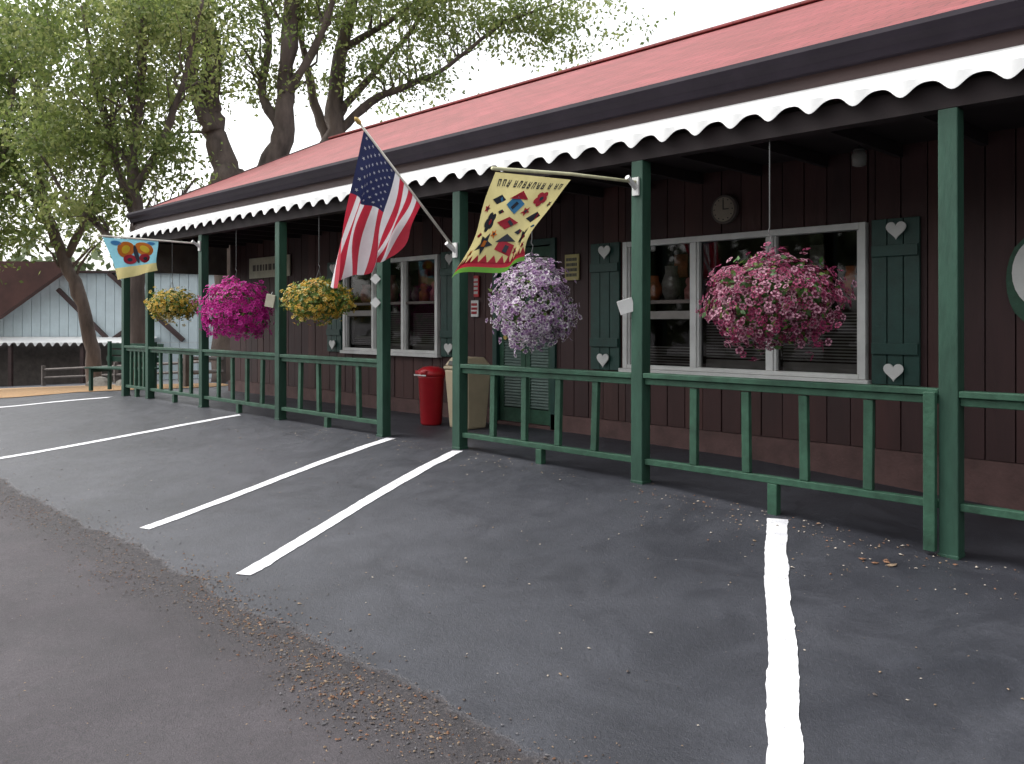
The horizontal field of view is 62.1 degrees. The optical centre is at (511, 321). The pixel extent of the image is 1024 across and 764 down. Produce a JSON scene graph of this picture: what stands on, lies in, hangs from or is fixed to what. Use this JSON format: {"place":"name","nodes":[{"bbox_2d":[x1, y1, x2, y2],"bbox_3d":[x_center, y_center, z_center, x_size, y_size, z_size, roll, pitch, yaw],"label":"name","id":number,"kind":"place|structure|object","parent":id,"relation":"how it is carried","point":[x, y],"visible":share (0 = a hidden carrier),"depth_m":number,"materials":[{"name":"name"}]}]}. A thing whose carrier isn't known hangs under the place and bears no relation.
{"place":"outdoors","nodes":[
{"label":"outdoors","id":0,"kind":"place"},
{"bbox_2d":[154,244,226,274],"bbox_3d":[-5.560,-1.060,14.546,1.410,0.480,0.050,0,0,-44],"label":"porch end board","id":1,"kind":"object","parent":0,"point":[185,259],"visible":0.64,"depth_m":14.51,"materials":[{"name":"brown wood"}]},
{"bbox_2d":[0,0,803,270],"label":"sky","id":2,"kind":"structure","parent":0,"point":[249,135],"materials":[{"name":"white"}]},
{"bbox_2d":[0,378,1023,763],"bbox_3d":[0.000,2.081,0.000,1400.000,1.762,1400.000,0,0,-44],"label":"ground","id":3,"kind":"structure","parent":0,"point":[590,594],"depth_m":4.59,"materials":[{"name":"grey asphalt"}]},
{"bbox_2d":[0,397,108,407],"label":"parking line","id":4,"kind":"object","parent":3,"relation":"on","point":[55,401],"visible":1,"depth_m":14.55,"materials":[{"name":"white paint"}]},
{"bbox_2d":[2,190,115,270],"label":"distant trees","id":5,"kind":"object","parent":3,"relation":"on","point":[94,256],"visible":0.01,"depth_m":61.62,"materials":[{"name":"green plant"}]},
{"bbox_2d":[0,261,214,385],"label":"white pavilion","id":6,"kind":"structure","parent":3,"relation":"on","point":[39,324],"depth_m":36.80,"materials":[{"name":"white wood"}]},
{"bbox_2d":[0,383,227,397],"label":"mulch bed","id":7,"kind":"object","parent":3,"relation":"on","point":[17,392],"visible":0.79,"depth_m":18.50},
{"bbox_2d":[0,0,118,284],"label":"maple tree","id":8,"kind":"object","parent":7,"relation":"on","point":[4,79],"visible":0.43,"depth_m":22.20,"materials":[{"name":"green plant"}]},
{"bbox_2d":[0,0,172,385],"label":"leaning tree","id":9,"kind":"object","parent":7,"relation":"on","point":[66,266],"visible":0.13,"depth_m":23.90,"materials":[{"name":"green plant"}]},
{"bbox_2d":[86,376,106,385],"bbox_3d":[-10.247,1.559,21.156,0.588,0.408,0.604,0,0,2],"label":"boulder","id":10,"kind":"object","parent":7,"relation":"on","point":[99,381],"visible":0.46,"depth_m":20.96,"materials":[{"name":"grey stone"}]},
{"bbox_2d":[115,380,120,385],"bbox_3d":[-9.529,1.558,20.854,0.364,0.296,0.492,0,0,-44],"label":"boulder","id":11,"kind":"object","parent":7,"relation":"on","point":[118,382],"visible":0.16,"depth_m":20.74,"materials":[{"name":"grey stone"}]},
{"bbox_2d":[84,341,163,390],"bbox_3d":[-7.462,0.858,16.337,1.500,0.950,0.565,0,0,26],"label":"park bench","id":12,"kind":"object","parent":7,"relation":"on","point":[109,368],"visible":0.52,"depth_m":16.59,"materials":[{"name":"green paint"}]},
{"bbox_2d":[0,0,265,384],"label":"maple tree","id":13,"kind":"object","parent":7,"relation":"on","point":[105,132],"visible":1,"depth_m":17.74,"materials":[{"name":"green plant"}]},
{"bbox_2d":[41,354,225,386],"bbox_3d":[-10.999,1.546,25.473,2.902,1.891,18.069,0,0,-37],"label":"wooden fence","id":14,"kind":"object","parent":7,"relation":"on","point":[115,374],"visible":0.37,"depth_m":27.27,"materials":[{"name":"brown wood"}]},
{"bbox_2d":[0,414,239,458],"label":"parking line","id":15,"kind":"object","parent":3,"relation":"on","point":[33,452],"visible":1,"depth_m":10.39,"materials":[{"name":"white paint"}]},
{"bbox_2d":[121,277,130,395],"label":"porch post","id":16,"kind":"object","parent":3,"relation":"on","point":[125,329],"visible":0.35,"depth_m":14.23,"materials":[{"name":"green wood"}]},
{"bbox_2d":[124,345,144,396],"bbox_3d":[-6.126,0.822,13.899,0.095,0.853,0.918,0,0,-44],"label":"porch railing","id":17,"kind":"object","parent":3,"relation":"on","point":[139,373],"visible":0.89,"depth_m":13.88,"materials":[{"name":"green wood"}]},
{"bbox_2d":[145,271,154,398],"bbox_3d":[-5.766,0.026,13.531,0.116,2.528,0.121,0,0,-44],"label":"porch post","id":18,"kind":"object","parent":3,"relation":"on","point":[149,355],"visible":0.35,"depth_m":13.49,"materials":[{"name":"green wood"}]},
{"bbox_2d":[148,347,198,402],"bbox_3d":[-5.084,0.817,12.827,0.095,0.843,1.848,0,0,-44],"label":"porch railing","id":19,"kind":"object","parent":3,"relation":"on","point":[191,353],"visible":0.9,"depth_m":12.79,"materials":[{"name":"green wood"}]},
{"bbox_2d":[198,235,208,407],"bbox_3d":[-4.399,0.025,12.126,0.116,2.526,0.123,0,0,-44],"label":"porch post","id":20,"kind":"object","parent":3,"relation":"on","point":[203,267],"visible":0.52,"depth_m":12.08,"materials":[{"name":"green wood"}]},
{"bbox_2d":[202,349,274,412],"bbox_3d":[-3.637,0.813,11.339,0.095,0.845,2.078,0,0,-44],"label":"porch railing","id":21,"kind":"object","parent":3,"relation":"on","point":[244,354],"visible":0.85,"depth_m":11.25,"materials":[{"name":"green wood"}]},
{"bbox_2d":[71,0,415,381],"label":"maple tree","id":22,"kind":"object","parent":3,"relation":"on","point":[287,81],"visible":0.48,"depth_m":23.82,"materials":[{"name":"green plant"}]},
{"bbox_2d":[0,500,521,763],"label":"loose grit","id":23,"kind":"object","parent":3,"relation":"on","point":[150,660],"visible":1,"depth_m":3.89,"materials":[{"name":"grey gravel"}]},
{"bbox_2d":[140,438,394,528],"bbox_3d":[-2.026,1.389,7.642,0.136,0.367,2.819,0,0,33],"label":"parking line","id":24,"kind":"object","parent":3,"relation":"on","point":[212,503],"visible":1,"depth_m":7.36,"materials":[{"name":"white paint"}]},
{"bbox_2d":[274,221,286,419],"bbox_3d":[-2.872,0.023,10.556,0.116,2.523,0.121,0,0,-44],"label":"porch post","id":25,"kind":"object","parent":3,"relation":"on","point":[280,313],"visible":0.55,"depth_m":10.52,"materials":[{"name":"green wood"}]},
{"bbox_2d":[264,292,275,307],"bbox_3d":[-2.995,-0.276,10.550,0.120,0.193,0.035,12,2,11],"label":"box sign","id":26,"kind":"object","parent":25,"relation":"attached to","point":[270,301],"visible":1,"depth_m":10.53,"materials":[{"name":"metal"}]},
{"bbox_2d":[134,553,509,755],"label":"leaf litter","id":27,"kind":"object","parent":3,"relation":"on","point":[362,692],"visible":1,"depth_m":3.88,"materials":[{"name":"brown plant"}]},
{"bbox_2d":[1,473,646,763],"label":"gravel crumbs","id":28,"kind":"object","parent":3,"relation":"on","point":[404,709],"visible":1,"depth_m":4.31,"materials":[{"name":"grey gravel"}]},
{"bbox_2d":[279,354,376,427],"bbox_3d":[-2.118,0.816,9.776,0.095,0.834,2.058,0,0,-44],"label":"porch railing","id":29,"kind":"object","parent":3,"relation":"on","point":[338,362],"visible":0.88,"depth_m":9.69,"materials":[{"name":"green wood"}]},
{"bbox_2d":[236,451,461,574],"bbox_3d":[-1.109,1.395,6.655,0.156,0.373,2.918,0,0,24],"label":"parking line","id":30,"kind":"object","parent":3,"relation":"on","point":[264,562],"visible":1,"depth_m":6.26,"materials":[{"name":"white paint"}]},
{"bbox_2d":[376,257,390,436],"bbox_3d":[-1.359,0.022,9.000,0.116,2.520,0.116,0,0,-44],"label":"porch post","id":31,"kind":"object","parent":3,"relation":"on","point":[384,356],"visible":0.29,"depth_m":8.96,"materials":[{"name":"green wood"}]},
{"bbox_2d":[414,366,444,425],"bbox_3d":[-0.945,0.860,9.934,0.340,0.681,0.336,0,0,-44],"label":"red trash bin","id":32,"kind":"object","parent":3,"relation":"on","point":[431,384],"visible":0.98,"depth_m":9.82,"materials":[{"name":"plastic"}]},
{"bbox_2d":[290,424,573,481],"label":"fallen petals","id":33,"kind":"object","parent":3,"relation":"on","point":[422,449],"visible":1,"depth_m":8.01,"materials":[{"name":"pink plant"}]},
{"bbox_2d":[452,191,468,449],"bbox_3d":[-0.495,0.021,8.111,0.116,2.518,0.116,0,0,-44],"label":"porch post","id":34,"kind":"object","parent":3,"relation":"on","point":[460,334],"visible":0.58,"depth_m":8.07,"materials":[{"name":"green wood"}]},
{"bbox_2d":[254,0,675,142],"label":"maple tree","id":35,"kind":"object","parent":3,"relation":"on","point":[330,121],"visible":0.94,"depth_m":25.79,"materials":[{"name":"green plant"}]},
{"bbox_2d":[444,356,489,429],"bbox_3d":[-0.502,0.800,9.639,0.380,0.800,0.420,0,0,-44],"label":"beige trash bin","id":36,"kind":"object","parent":3,"relation":"on","point":[478,389],"visible":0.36,"depth_m":9.54,"materials":[{"name":"plastic"}]},
{"bbox_2d":[26,414,1023,746],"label":"scattered litter","id":37,"kind":"object","parent":3,"relation":"on","point":[516,578],"visible":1,"depth_m":4.84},
{"bbox_2d":[135,69,1023,247],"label":"porch ceiling","id":38,"kind":"structure","parent":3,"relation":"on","point":[890,123],"depth_m":6.58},
{"bbox_2d":[97,235,200,279],"bbox_3d":[-4.922,-0.858,11.603,1.401,0.597,0.114,0,0,-44],"label":"butterfly banner flag","id":39,"kind":"object","parent":38,"relation":"attached to","point":[131,256],"visible":1,"depth_m":11.43,"materials":[{"name":"blue fabric"}]},
{"bbox_2d":[143,240,197,326],"bbox_3d":[-5.174,-0.611,12.932,0.869,1.379,0.877,0,0,-44],"label":"hanging flower basket","id":40,"kind":"object","parent":38,"relation":"hanging from","point":[174,303],"visible":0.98,"depth_m":12.75,"materials":[{"name":"gold plant"}]},
{"bbox_2d":[192,229,273,340],"bbox_3d":[-3.696,-0.519,11.426,1.072,1.561,0.976,0,0,13],"label":"hanging flower basket","id":41,"kind":"object","parent":38,"relation":"hanging from","point":[235,317],"visible":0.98,"depth_m":11.18,"materials":[{"name":"pink plant"}]},
{"bbox_2d":[279,263,357,325],"bbox_3d":[-2.239,-0.623,9.924,0.938,1.353,0.932,0,0,-44],"label":"hanging flower basket","id":42,"kind":"object","parent":38,"relation":"hanging from","point":[319,298],"visible":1,"depth_m":9.71,"materials":[{"name":"gold plant"}]},
{"bbox_2d":[370,274,379,284],"bbox_3d":[-1.425,-0.462,8.971,0.085,0.118,0.035,46,8,8],"label":"diamond tag","id":43,"kind":"object","parent":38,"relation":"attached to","point":[375,279],"visible":1,"depth_m":8.96,"materials":[{"name":"white paint"}]},
{"bbox_2d":[370,297,380,307],"bbox_3d":[-1.425,-0.212,8.971,0.085,0.118,0.035,46,8,8],"label":"diamond tag","id":44,"kind":"object","parent":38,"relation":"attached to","point":[375,302],"visible":1,"depth_m":8.96,"materials":[{"name":"white paint"}]},
{"bbox_2d":[331,117,457,287],"bbox_3d":[-0.996,-1.020,7.596,1.360,1.477,0.239,0,0,-44],"label":"american flag","id":45,"kind":"object","parent":38,"relation":"attached to","point":[384,203],"visible":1,"depth_m":7.42,"materials":[{"name":"fabric"}]},
{"bbox_2d":[485,232,581,357],"bbox_3d":[0.171,-0.491,7.422,0.800,1.619,0.824,0,0,-17],"label":"hanging flower basket","id":46,"kind":"object","parent":38,"relation":"hanging from","point":[531,320],"visible":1,"depth_m":7.24,"materials":[{"name":"purple plant"}]},
{"bbox_2d":[452,166,638,276],"bbox_3d":[0.308,-0.693,5.921,1.825,0.847,0.156,0,0,-44],"label":"garden banner flag","id":47,"kind":"object","parent":38,"relation":"attached to","point":[515,208],"visible":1,"depth_m":5.60,"materials":[{"name":"yellow fabric"}]},
{"bbox_2d":[617,296,632,314],"bbox_3d":[0.880,-0.136,6.586,0.120,0.143,0.035,-17,-2,5],"label":"box sign","id":48,"kind":"object","parent":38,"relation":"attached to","point":[625,306],"visible":1,"depth_m":6.57,"materials":[{"name":"white paint"}]},
{"bbox_2d":[695,140,856,361],"bbox_3d":[1.750,-0.510,5.806,1.001,1.579,1.049,0,0,-4],"label":"hanging flower basket","id":49,"kind":"object","parent":38,"relation":"hanging from","point":[745,311],"visible":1,"depth_m":5.54,"materials":[{"name":"pink plant"}]},
{"bbox_2d":[851,145,866,166],"bbox_3d":[2.599,-1.270,6.364,0.110,0.221,0.110,0,0,-44],"label":"porch lantern","id":50,"kind":"object","parent":38,"relation":"hanging from","point":[859,157],"visible":0.84,"depth_m":6.33,"materials":[{"name":"white glass"}]},
{"bbox_2d":[630,160,650,484],"bbox_3d":[0.997,0.037,6.577,0.116,2.551,0.116,0,0,-44],"label":"porch post","id":51,"kind":"object","parent":3,"relation":"on","point":[640,313],"visible":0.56,"depth_m":6.54,"materials":[{"name":"green wood"}]},
{"bbox_2d":[460,364,630,463],"bbox_3d":[0.249,0.822,7.342,0.095,0.846,2.028,0,0,-44],"label":"porch railing","id":52,"kind":"object","parent":51,"relation":"attached to","point":[559,376],"visible":0.88,"depth_m":7.22,"materials":[{"name":"green wood"}]},
{"bbox_2d":[643,373,938,515],"bbox_3d":[1.780,0.860,5.769,0.095,0.934,2.138,0,0,-44],"label":"porch railing","id":53,"kind":"object","parent":51,"relation":"attached to","point":[804,390],"visible":0.94,"depth_m":5.63,"materials":[{"name":"green wood"}]},
{"bbox_2d":[267,129,1016,462],"bbox_3d":[4.064,0.150,10.404,6.466,3.900,19.250,0,0,-44],"label":"wall backing","id":54,"kind":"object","parent":3,"relation":"on","point":[399,397],"depth_m":9.71,"materials":[{"name":"brown wood"}]},
{"bbox_2d":[340,254,441,357],"bbox_3d":[-1.684,-0.203,11.607,0.130,1.315,2.230,0,0,-44],"label":"side window frame","id":55,"kind":"object","parent":54,"relation":"attached to","point":[404,303],"visible":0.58,"depth_m":11.33,"materials":[{"name":"white paint"}]},
{"bbox_2d":[354,312,433,349],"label":"side window blinds","id":56,"kind":"object","parent":54,"relation":"attached to","point":[416,346],"visible":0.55,"depth_m":11.35,"materials":[{"name":"plastic"}]},
{"bbox_2d":[492,237,556,429],"bbox_3d":[0.147,0.135,9.761,0.080,2.130,1.010,0,0,-44],"label":"door casing","id":57,"kind":"object","parent":54,"relation":"attached to","point":[552,242],"depth_m":9.56,"materials":[{"name":"teal paint"}]},
{"bbox_2d":[500,245,549,425],"bbox_3d":[0.168,0.152,9.781,0.040,2.015,0.862,0,0,-44],"label":"louvred door","id":58,"kind":"structure","parent":57,"relation":"in","point":[536,358],"depth_m":9.73,"materials":[{"name":"green paint"}]},
{"bbox_2d":[506,256,547,410],"bbox_3d":[0.194,0.155,9.806,0.010,2.010,0.850,0,0,-44],"label":"door back","id":59,"kind":"structure","parent":54,"relation":"attached to","point":[543,257],"depth_m":9.74,"materials":[{"name":"green wood"}]},
{"bbox_2d":[355,231,856,373],"bbox_3d":[0.685,-0.145,10.096,0.940,1.830,8.440,0,0,-44],"label":"room interior","id":60,"kind":"object","parent":54,"relation":"attached to","point":[840,251],"depth_m":9.29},
{"bbox_2d":[418,245,824,287],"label":"hung prints","id":61,"kind":"object","parent":60,"relation":"attached to","point":[817,252],"visible":0.38,"depth_m":8.76,"materials":[{"name":"paper"}]},
{"bbox_3d":[0.453,-0.233,9.869,0.290,0.085,7.520,0,0,-44],"label":"display shelf","id":62,"kind":"object","parent":60,"relation":"attached to","visible":0},
{"bbox_2d":[360,266,856,302],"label":"window display goods","id":63,"kind":"object","parent":62,"relation":"on","point":[669,288],"depth_m":8.62},
{"bbox_2d":[228,380,1023,510],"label":"foundation skirt","id":64,"kind":"object","parent":54,"relation":"attached to","point":[995,483],"visible":0.15,"depth_m":7.23,"materials":[{"name":"paint"}]},
{"bbox_2d":[230,127,1023,463],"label":"front siding","id":65,"kind":"object","parent":54,"relation":"attached to","point":[838,189],"visible":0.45,"depth_m":7.42,"materials":[{"name":"brown wood"}]},
{"bbox_2d":[249,254,290,278],"bbox_3d":[-3.994,-0.900,13.971,0.022,0.340,1.350,0,0,-44],"label":"wall sign","id":66,"kind":"object","parent":65,"relation":"attached to","point":[263,267],"visible":0.85,"depth_m":14.07,"materials":[{"name":"beige wood"}]},
{"bbox_2d":[327,262,341,351],"bbox_3d":[-2.619,-0.220,12.560,0.027,1.320,0.372,0,0,-44],"label":"window shutter","id":67,"kind":"object","parent":65,"relation":"attached to","point":[336,324],"visible":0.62,"depth_m":12.54,"materials":[{"name":"green wood"}]},
{"bbox_2d":[329,264,335,349],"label":"heart decorations","id":68,"kind":"object","parent":67,"relation":"attached to","point":[331,342],"visible":0.91,"depth_m":12.51},
{"bbox_2d":[326,276,340,334],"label":"shutter battens","id":69,"kind":"object","parent":67,"relation":"attached to","point":[333,331],"visible":0.68,"depth_m":12.54,"materials":[{"name":"green wood"}]},
{"bbox_2d":[441,251,451,356],"bbox_3d":[-0.765,-0.220,10.653,0.027,1.320,0.372,0,0,-44],"label":"window shutter","id":70,"kind":"object","parent":65,"relation":"attached to","point":[446,303],"visible":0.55,"depth_m":10.70,"materials":[{"name":"green wood"}]},
{"bbox_2d":[440,268,451,337],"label":"shutter entry battens","id":71,"kind":"object","parent":70,"relation":"attached to","point":[446,272],"visible":0.59,"depth_m":10.67,"materials":[{"name":"green wood"}]},
{"bbox_2d":[444,254,452,354],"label":"heart decorations","id":72,"kind":"object","parent":70,"relation":"attached to","point":[448,347],"visible":0.92,"depth_m":10.61},
{"bbox_2d":[471,300,478,316],"bbox_3d":[-0.452,-0.160,10.329,0.022,0.200,0.130,0,0,-44],"label":"wall notice","id":73,"kind":"object","parent":65,"relation":"attached to","point":[474,308],"depth_m":10.31,"materials":[{"name":"white paper"}]},
{"bbox_2d":[474,275,478,296],"bbox_3d":[-0.431,-0.430,10.307,0.022,0.260,0.090,0,0,-44],"label":"wall notice","id":74,"kind":"object","parent":65,"relation":"attached to","point":[476,286],"depth_m":10.29,"materials":[{"name":"paper"}]},
{"bbox_2d":[565,254,579,279],"bbox_3d":[0.650,-0.590,9.196,0.022,0.280,0.200,0,0,-44],"label":"notice sign","id":75,"kind":"object","parent":65,"relation":"attached to","point":[572,264],"visible":0.92,"depth_m":9.18,"materials":[{"name":"plastic"}]},
{"bbox_2d":[591,242,620,369],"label":"shutter boards","id":76,"kind":"object","parent":65,"relation":"attached to","point":[605,299],"visible":0.96,"depth_m":8.84,"materials":[{"name":"green wood"}]},
{"bbox_2d":[597,246,609,366],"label":"shutter hearts","id":77,"kind":"object","parent":76,"relation":"attached to","point":[603,253],"visible":1,"depth_m":8.82,"materials":[{"name":"white wood"}]},
{"bbox_2d":[590,262,617,346],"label":"shutter battens","id":78,"kind":"object","parent":76,"relation":"attached to","point":[604,342],"visible":1,"depth_m":8.83,"materials":[{"name":"green wood"}]},
{"bbox_2d":[711,195,738,223],"bbox_3d":[1.958,-1.035,7.832,0.060,0.270,0.270,0,0,-44],"label":"wall clock","id":79,"kind":"object","parent":65,"relation":"attached to","point":[724,209],"depth_m":7.81,"materials":[{"name":"white plastic"}]},
{"bbox_2d":[872,216,920,385],"bbox_3d":[3.042,-0.160,6.738,0.027,1.320,0.372,0,0,-44],"label":"window shutter","id":80,"kind":"object","parent":65,"relation":"attached to","point":[896,299],"visible":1,"depth_m":6.71,"materials":[{"name":"green wood"}]},
{"bbox_2d":[871,243,917,354],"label":"shutter battens","id":81,"kind":"object","parent":80,"relation":"attached to","point":[895,348],"visible":1,"depth_m":6.71,"materials":[{"name":"green wood"}]},
{"bbox_2d":[883,221,905,381],"bbox_3d":[3.017,-0.157,6.700,0.012,1.260,0.176,0,0,-44],"label":"heart decoration","id":82,"kind":"object","parent":80,"relation":"attached to","point":[896,370],"visible":1,"depth_m":6.70},
{"bbox_2d":[1006,239,1023,320],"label":"oval sign","id":83,"kind":"object","parent":65,"relation":"attached to","point":[1015,280],"visible":1,"depth_m":6.10,"materials":[{"name":"green paint"}]},
{"bbox_2d":[618,222,871,383],"bbox_3d":[2.018,-0.147,7.800,0.130,1.325,2.550,0,0,-44],"label":"front window frame","id":84,"kind":"object","parent":54,"relation":"attached to","point":[772,371],"visible":0.77,"depth_m":7.70,"materials":[{"name":"white paint"}]},
{"bbox_2d":[650,312,856,372],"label":"front window blinds","id":85,"kind":"object","parent":84,"relation":"attached to","point":[808,366],"visible":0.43,"depth_m":7.51,"materials":[{"name":"black plastic"}]},
{"bbox_3d":[3.586,-2.525,9.939,7.800,2.150,19.250,0,0,-44],"label":"gable wall","id":86,"kind":"object","parent":54,"relation":"on","visible":0},
{"bbox_2d":[153,0,991,206],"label":"roof front slope","id":87,"kind":"structure","parent":86,"relation":"on","point":[808,25],"depth_m":9.23,"materials":[{"name":"red metal"}]},
{"bbox_2d":[328,0,821,138],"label":"ridge cap","id":88,"kind":"object","parent":87,"relation":"on","point":[731,23],"visible":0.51,"depth_m":12.13,"materials":[{"name":"red metal"}]},
{"bbox_2d":[132,28,1023,234],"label":"fascia","id":89,"kind":"structure","parent":86,"relation":"attached to","point":[962,49],"depth_m":6.54,"materials":[{"name":"wood"}]},
{"bbox_2d":[122,44,1023,238],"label":"scalloped awning","id":90,"kind":"object","parent":89,"relation":"attached to","point":[1006,63],"visible":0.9,"depth_m":6.18,"materials":[{"name":"white fabric"}]},
{"bbox_2d":[126,0,1023,222],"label":"gutter","id":91,"kind":"object","parent":89,"relation":"attached to","point":[986,19],"visible":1,"depth_m":6.43,"materials":[{"name":"metal"}]},
{"bbox_2d":[764,518,803,763],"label":"parking line","id":92,"kind":"object","parent":3,"relation":"on","point":[785,737],"visible":1,"depth_m":3.80,"materials":[{"name":"white paint"}]},
{"bbox_2d":[625,486,1016,613],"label":"fallen petals","id":93,"kind":"object","parent":3,"relation":"on","point":[826,540],"visible":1,"depth_m":5.21,"materials":[{"name":"plant"}]},
{"bbox_2d":[860,558,896,565],"bbox_3d":[2.099,1.374,4.873,0.202,0.016,0.112,0,0,13],"label":"dry leaf","id":94,"kind":"object","parent":3,"relation":"on","point":[884,561],"visible":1,"depth_m":4.86,"materials":[{"name":"beige plant"}]},
{"bbox_2d":[923,391,936,551],"bbox_3d":[2.448,0.875,4.978,0.041,0.930,0.067,0,0,-44],"label":"rail end post","id":95,"kind":"object","parent":3,"relation":"on","point":[929,471],"visible":1,"depth_m":4.96,"materials":[{"name":"green paint"}]},
{"bbox_2d":[937,107,964,559],"bbox_3d":[2.566,0.102,4.964,0.116,2.680,0.116,0,0,-44],"label":"porch post","id":96,"kind":"object","parent":3,"relation":"on","point":[951,301],"visible":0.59,"depth_m":4.92,"materials":[{"name":"green wood"}]},
{"bbox_2d":[959,391,1023,520],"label":"porch railing","id":97,"kind":"object","parent":96,"relation":"attached to","point":[999,400],"visible":1,"depth_m":4.78,"materials":[{"name":"green wood"}]}
]}

